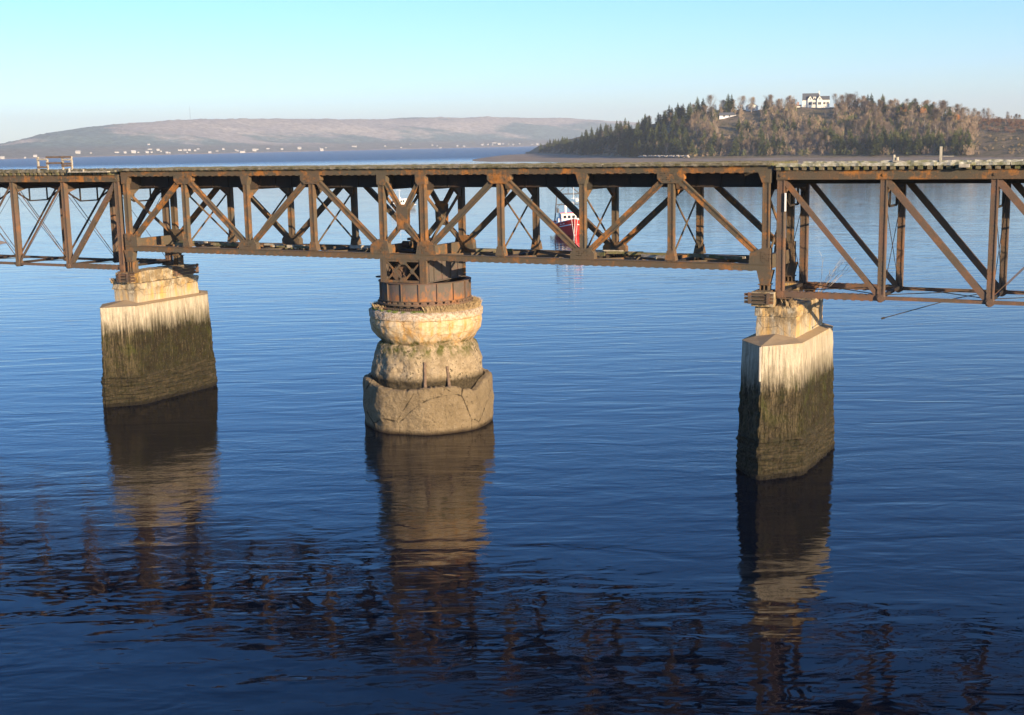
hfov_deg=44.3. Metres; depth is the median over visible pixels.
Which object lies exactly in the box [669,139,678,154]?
spruce tree
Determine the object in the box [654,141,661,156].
spruce tree
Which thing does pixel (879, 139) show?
spruce tree
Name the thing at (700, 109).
spruce tree
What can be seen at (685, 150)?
spruce tree
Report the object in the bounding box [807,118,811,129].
spruce tree
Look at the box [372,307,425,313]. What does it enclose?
dry grass
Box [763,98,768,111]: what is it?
spruce tree
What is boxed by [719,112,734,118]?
grey cottage
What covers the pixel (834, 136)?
spruce tree
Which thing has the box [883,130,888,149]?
spruce tree
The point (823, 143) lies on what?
bare tree
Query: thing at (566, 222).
fishing boat
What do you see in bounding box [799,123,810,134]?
bare tree
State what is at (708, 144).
spruce tree
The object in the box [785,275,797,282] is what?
bearing shoe
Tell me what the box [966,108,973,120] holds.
bare tree
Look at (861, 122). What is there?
bare tree
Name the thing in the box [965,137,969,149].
spruce tree
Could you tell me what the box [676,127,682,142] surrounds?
spruce tree
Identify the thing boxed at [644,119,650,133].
spruce tree
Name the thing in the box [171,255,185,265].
bearing shoe
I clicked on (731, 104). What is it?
spruce tree
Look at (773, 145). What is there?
spruce tree
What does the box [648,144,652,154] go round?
spruce tree
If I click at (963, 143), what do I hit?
spruce tree
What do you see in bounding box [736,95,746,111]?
bare tree
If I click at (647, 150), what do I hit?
spruce tree
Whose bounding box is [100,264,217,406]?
bridge pier
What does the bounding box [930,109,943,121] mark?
bare tree
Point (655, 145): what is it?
spruce tree
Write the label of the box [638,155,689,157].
rubble heap
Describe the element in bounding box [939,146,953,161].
timber stake
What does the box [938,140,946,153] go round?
spruce tree
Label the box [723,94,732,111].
spruce tree
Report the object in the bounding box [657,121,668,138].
spruce tree
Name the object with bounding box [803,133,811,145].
bare tree
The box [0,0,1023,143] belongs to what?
sky
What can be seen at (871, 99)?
spruce tree
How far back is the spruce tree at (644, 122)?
1210.92 m
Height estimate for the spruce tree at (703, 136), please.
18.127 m
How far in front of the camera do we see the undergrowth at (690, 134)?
1087.72 m
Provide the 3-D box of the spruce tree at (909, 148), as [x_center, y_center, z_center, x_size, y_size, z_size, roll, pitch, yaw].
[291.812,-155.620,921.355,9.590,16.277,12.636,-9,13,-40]
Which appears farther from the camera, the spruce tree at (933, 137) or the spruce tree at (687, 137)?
the spruce tree at (687, 137)
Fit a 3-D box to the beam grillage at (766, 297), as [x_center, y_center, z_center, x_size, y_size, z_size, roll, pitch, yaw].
[12.237,-2.945,62.453,1.450,0.575,0.225,4,11,28]
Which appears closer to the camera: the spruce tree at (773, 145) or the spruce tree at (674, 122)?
the spruce tree at (773, 145)
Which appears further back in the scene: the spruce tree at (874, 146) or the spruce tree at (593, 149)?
the spruce tree at (593, 149)
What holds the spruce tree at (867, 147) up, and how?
on the hill
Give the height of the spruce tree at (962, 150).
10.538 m
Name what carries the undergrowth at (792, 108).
on the hill
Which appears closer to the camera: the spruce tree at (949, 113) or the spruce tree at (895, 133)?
the spruce tree at (895, 133)
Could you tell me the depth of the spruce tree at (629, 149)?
1186.36 m
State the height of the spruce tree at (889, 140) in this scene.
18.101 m
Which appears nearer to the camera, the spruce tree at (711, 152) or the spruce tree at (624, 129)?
the spruce tree at (711, 152)
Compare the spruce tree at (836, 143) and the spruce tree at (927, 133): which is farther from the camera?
the spruce tree at (836, 143)
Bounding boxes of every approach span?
[0,168,172,270]
[775,159,1023,319]
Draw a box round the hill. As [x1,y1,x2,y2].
[526,106,1023,157]
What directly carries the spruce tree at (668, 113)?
on the hill
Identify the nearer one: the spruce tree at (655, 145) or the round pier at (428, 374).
the round pier at (428, 374)
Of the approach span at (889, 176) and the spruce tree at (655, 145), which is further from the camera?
the spruce tree at (655, 145)
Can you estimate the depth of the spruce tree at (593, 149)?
1402.63 m
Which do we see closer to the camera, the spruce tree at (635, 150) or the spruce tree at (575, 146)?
the spruce tree at (635, 150)
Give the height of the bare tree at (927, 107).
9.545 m
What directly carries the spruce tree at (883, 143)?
on the hill
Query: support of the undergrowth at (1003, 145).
on the hill
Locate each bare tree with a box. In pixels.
[706,94,717,107]
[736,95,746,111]
[747,96,755,111]
[762,94,773,105]
[785,95,794,102]
[797,137,802,148]
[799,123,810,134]
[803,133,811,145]
[812,134,819,147]
[819,139,827,150]
[835,94,846,105]
[843,92,859,106]
[857,119,865,127]
[864,100,872,111]
[875,111,882,121]
[906,100,919,111]
[921,103,934,113]
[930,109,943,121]
[933,119,939,131]
[938,100,947,110]
[952,103,962,110]
[958,119,965,128]
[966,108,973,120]
[969,126,976,135]
[975,111,985,122]
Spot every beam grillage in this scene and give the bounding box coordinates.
[116,273,134,282]
[172,263,198,275]
[744,292,773,304]
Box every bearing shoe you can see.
[125,260,140,272]
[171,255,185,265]
[756,283,774,291]
[777,297,795,305]
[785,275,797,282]
[803,288,814,291]
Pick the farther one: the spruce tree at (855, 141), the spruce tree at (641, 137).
the spruce tree at (641, 137)
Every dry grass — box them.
[110,278,116,283]
[370,301,386,310]
[372,307,425,313]
[421,295,481,312]
[777,299,798,307]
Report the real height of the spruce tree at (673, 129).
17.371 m
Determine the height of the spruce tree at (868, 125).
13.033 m
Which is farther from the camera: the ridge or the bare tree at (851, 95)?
the ridge
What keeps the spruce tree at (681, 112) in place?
on the hill
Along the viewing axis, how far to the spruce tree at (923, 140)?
916.82 m
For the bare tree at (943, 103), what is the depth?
981.78 m
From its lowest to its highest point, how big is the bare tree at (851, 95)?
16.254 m
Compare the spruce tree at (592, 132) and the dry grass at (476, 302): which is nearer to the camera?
the dry grass at (476, 302)
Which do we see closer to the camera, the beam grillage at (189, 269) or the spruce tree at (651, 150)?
the beam grillage at (189, 269)
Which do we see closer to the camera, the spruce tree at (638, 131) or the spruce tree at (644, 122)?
the spruce tree at (638, 131)
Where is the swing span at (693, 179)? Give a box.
[118,160,797,283]
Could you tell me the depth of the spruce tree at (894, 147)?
934.99 m
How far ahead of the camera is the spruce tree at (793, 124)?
1045.63 m
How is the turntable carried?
on the round pier at (428, 374)
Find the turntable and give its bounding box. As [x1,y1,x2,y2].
[374,259,472,310]
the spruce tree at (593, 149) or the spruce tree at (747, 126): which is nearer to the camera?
the spruce tree at (747, 126)
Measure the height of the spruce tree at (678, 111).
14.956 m
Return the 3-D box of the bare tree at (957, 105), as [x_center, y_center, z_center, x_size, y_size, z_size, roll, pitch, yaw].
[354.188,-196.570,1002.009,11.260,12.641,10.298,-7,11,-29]
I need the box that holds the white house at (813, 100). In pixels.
[802,91,829,107]
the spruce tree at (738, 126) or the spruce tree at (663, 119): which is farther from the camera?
the spruce tree at (663, 119)
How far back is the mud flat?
1021.98 m
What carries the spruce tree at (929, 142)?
on the hill
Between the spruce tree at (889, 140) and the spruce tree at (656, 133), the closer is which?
the spruce tree at (889, 140)
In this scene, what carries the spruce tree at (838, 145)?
on the hill
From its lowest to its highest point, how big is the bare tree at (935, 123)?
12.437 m
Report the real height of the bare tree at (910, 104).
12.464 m
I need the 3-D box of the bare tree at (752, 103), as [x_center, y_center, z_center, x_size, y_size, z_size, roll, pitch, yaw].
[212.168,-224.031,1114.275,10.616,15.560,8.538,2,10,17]
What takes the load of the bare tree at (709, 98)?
on the hill
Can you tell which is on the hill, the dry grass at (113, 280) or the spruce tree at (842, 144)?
the spruce tree at (842, 144)
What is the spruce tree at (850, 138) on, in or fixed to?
on the hill
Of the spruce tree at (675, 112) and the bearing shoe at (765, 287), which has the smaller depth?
the bearing shoe at (765, 287)
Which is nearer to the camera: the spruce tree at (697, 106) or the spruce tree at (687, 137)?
the spruce tree at (687, 137)
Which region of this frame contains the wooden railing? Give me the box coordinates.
[36,156,72,169]
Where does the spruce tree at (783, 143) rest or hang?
on the hill
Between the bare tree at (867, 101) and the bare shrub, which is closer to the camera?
the bare shrub
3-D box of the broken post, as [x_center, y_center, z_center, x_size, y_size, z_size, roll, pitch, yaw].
[19.456,-9.961,63.159,0.716,0.430,0.240,4,11,28]
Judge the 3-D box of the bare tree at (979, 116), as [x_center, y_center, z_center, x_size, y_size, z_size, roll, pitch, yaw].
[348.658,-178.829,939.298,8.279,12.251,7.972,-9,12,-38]
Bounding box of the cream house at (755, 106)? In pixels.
[745,103,758,110]
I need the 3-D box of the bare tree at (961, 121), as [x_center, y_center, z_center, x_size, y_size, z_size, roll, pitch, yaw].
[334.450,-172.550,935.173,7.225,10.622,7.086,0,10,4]
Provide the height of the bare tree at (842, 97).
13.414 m
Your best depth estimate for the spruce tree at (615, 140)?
1302.14 m
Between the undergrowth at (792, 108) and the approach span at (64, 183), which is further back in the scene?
the undergrowth at (792, 108)
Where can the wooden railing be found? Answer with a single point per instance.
(61, 162)
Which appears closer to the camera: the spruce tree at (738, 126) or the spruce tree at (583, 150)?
the spruce tree at (738, 126)
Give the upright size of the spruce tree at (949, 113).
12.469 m
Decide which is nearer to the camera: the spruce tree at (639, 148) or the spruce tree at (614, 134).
the spruce tree at (639, 148)
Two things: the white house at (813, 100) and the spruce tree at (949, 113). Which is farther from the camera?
the white house at (813, 100)
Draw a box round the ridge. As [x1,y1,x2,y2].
[0,116,636,158]
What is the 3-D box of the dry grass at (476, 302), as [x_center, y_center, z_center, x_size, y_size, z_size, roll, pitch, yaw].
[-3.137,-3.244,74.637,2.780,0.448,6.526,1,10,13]
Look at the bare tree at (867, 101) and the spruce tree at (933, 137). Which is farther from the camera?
the bare tree at (867, 101)
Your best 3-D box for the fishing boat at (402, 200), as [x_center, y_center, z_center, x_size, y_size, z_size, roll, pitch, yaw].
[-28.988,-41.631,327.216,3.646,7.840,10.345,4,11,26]
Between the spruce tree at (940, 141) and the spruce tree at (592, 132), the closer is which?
the spruce tree at (940, 141)
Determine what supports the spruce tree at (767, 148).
on the hill
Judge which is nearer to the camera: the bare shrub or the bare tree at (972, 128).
the bare shrub
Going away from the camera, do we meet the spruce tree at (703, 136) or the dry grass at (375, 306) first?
the dry grass at (375, 306)
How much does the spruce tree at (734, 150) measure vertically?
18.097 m
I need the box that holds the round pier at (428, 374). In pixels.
[363,302,493,434]
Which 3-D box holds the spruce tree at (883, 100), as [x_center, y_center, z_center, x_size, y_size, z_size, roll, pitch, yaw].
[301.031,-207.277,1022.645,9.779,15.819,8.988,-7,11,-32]
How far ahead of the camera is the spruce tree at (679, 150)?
1093.01 m
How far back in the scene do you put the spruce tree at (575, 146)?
1533.26 m
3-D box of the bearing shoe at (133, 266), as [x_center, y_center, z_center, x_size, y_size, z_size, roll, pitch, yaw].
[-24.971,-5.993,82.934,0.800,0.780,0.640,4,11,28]
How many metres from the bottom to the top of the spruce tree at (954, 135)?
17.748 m
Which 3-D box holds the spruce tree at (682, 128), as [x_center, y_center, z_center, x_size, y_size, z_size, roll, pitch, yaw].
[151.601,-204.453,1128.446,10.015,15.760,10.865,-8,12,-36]
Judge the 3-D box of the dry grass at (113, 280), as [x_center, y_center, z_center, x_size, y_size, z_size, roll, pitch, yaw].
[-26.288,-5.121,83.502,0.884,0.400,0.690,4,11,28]
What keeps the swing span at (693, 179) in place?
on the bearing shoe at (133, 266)
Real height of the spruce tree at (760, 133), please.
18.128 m
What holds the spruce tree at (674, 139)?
on the hill
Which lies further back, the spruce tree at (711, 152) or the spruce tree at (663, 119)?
the spruce tree at (663, 119)
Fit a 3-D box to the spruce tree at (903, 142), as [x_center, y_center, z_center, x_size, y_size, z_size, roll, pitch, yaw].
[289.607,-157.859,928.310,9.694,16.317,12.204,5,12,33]
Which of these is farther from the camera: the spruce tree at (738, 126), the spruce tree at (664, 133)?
the spruce tree at (664, 133)
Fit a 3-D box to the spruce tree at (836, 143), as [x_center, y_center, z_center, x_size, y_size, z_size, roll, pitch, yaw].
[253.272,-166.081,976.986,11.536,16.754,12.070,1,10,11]
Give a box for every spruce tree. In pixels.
[572,139,577,149]
[580,142,586,154]
[588,127,594,138]
[590,142,596,153]
[610,131,616,144]
[613,127,621,142]
[619,124,625,140]
[619,140,626,155]
[625,141,633,156]
[630,141,637,156]
[633,125,640,140]
[635,139,641,152]
[638,130,643,143]
[640,142,646,154]
[642,116,646,128]
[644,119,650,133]
[644,141,649,155]
[645,126,654,142]
[645,129,653,144]
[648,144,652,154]
[653,125,659,139]
[653,135,656,148]
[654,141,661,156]
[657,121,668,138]
[660,113,665,125]
[660,127,668,143]
[660,144,664,154]
[665,106,672,121]
[668,115,677,132]
[669,110,677,126]
[669,124,675,140]
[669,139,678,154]
[670,136,675,152]
[676,105,681,118]
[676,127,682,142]
[676,140,683,154]
[677,106,683,118]
[678,122,684,137]
[681,139,687,154]
[685,102,693,120]
[685,130,690,145]
[687,140,695,154]
[693,97,701,115]
[698,99,707,113]
[700,129,706,148]
[705,138,710,153]
[708,144,713,155]
[710,130,717,146]
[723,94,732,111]
[726,95,735,111]
[728,136,740,155]
[735,119,741,129]
[738,129,744,144]
[744,120,750,131]
[754,138,764,155]
[755,127,762,145]
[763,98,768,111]
[764,138,770,154]
[769,138,776,153]
[780,137,785,150]
[790,119,795,129]
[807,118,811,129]
[825,126,832,144]
[830,129,836,147]
[832,134,839,153]
[834,136,845,154]
[836,135,846,154]
[846,131,853,148]
[853,136,859,151]
[857,142,863,153]
[862,132,872,153]
[863,119,872,132]
[867,92,875,106]
[869,137,879,154]
[871,133,884,154]
[878,96,887,110]
[878,133,886,152]
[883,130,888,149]
[886,131,895,151]
[890,139,898,153]
[892,126,898,141]
[897,135,907,153]
[902,135,914,155]
[912,134,923,154]
[921,136,927,151]
[923,127,930,143]
[925,134,933,150]
[930,131,936,149]
[934,130,945,154]
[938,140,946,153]
[943,107,954,119]
[946,130,958,151]
[950,137,959,154]
[958,136,966,153]
[958,142,964,154]
[963,129,974,146]
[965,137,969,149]
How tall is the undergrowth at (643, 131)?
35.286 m
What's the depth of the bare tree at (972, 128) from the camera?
912.62 m
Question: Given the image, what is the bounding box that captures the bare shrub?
[818,251,854,291]
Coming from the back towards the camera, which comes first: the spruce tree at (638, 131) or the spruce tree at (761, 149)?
the spruce tree at (638, 131)
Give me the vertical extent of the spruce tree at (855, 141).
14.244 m
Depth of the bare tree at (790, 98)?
1096.49 m
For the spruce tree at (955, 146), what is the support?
on the hill
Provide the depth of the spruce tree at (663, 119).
1183.28 m
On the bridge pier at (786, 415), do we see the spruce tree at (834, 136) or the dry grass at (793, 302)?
the dry grass at (793, 302)
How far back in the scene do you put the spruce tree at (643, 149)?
1144.92 m
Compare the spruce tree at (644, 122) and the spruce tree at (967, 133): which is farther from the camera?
the spruce tree at (644, 122)
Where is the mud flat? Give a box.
[473,153,1023,163]
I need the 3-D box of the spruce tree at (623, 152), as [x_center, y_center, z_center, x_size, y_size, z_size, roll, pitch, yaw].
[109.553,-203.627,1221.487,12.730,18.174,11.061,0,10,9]
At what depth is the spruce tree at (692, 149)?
1077.06 m
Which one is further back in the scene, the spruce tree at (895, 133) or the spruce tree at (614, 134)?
the spruce tree at (614, 134)
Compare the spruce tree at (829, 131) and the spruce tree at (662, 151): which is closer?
the spruce tree at (829, 131)
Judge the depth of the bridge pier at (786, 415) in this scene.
62.25 m
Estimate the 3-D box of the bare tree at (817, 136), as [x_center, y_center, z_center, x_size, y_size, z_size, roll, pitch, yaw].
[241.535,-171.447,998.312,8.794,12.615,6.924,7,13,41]
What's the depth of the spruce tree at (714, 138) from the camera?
1076.48 m
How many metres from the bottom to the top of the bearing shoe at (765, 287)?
0.360 m
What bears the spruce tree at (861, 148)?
on the hill
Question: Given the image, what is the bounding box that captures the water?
[0,146,1023,714]
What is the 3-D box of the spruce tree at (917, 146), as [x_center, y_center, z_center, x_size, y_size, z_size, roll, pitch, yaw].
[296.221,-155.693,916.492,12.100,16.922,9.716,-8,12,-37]
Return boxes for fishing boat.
[390,190,415,209]
[552,187,587,235]
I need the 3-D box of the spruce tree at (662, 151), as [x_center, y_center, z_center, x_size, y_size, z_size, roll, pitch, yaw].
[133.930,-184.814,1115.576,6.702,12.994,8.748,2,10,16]
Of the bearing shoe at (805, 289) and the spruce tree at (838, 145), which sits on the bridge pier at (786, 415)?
the bearing shoe at (805, 289)
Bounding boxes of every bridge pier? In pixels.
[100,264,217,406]
[736,281,834,479]
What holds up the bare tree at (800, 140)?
on the hill
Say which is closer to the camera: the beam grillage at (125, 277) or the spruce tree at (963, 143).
the beam grillage at (125, 277)
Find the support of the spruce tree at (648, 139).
on the hill
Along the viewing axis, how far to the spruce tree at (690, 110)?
1150.54 m
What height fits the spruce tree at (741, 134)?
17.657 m
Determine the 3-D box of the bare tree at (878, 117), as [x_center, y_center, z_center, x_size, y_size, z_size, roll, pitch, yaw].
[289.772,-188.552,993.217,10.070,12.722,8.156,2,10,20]
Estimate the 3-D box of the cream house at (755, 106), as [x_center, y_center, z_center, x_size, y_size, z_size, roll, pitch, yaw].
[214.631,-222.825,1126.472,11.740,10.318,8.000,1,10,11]
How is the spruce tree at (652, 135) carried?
on the hill
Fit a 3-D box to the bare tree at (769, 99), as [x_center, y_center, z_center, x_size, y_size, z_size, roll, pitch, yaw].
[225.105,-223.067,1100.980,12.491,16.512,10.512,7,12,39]
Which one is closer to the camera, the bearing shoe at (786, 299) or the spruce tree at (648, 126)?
the bearing shoe at (786, 299)
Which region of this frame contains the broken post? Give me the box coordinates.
[893,155,906,162]
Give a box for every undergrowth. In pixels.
[544,118,699,156]
[644,128,731,155]
[689,99,979,155]
[959,116,1023,132]
[967,134,1022,154]
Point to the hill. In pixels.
(726, 126)
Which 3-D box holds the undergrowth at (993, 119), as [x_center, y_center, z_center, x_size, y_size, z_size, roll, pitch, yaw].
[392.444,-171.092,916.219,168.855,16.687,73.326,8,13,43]

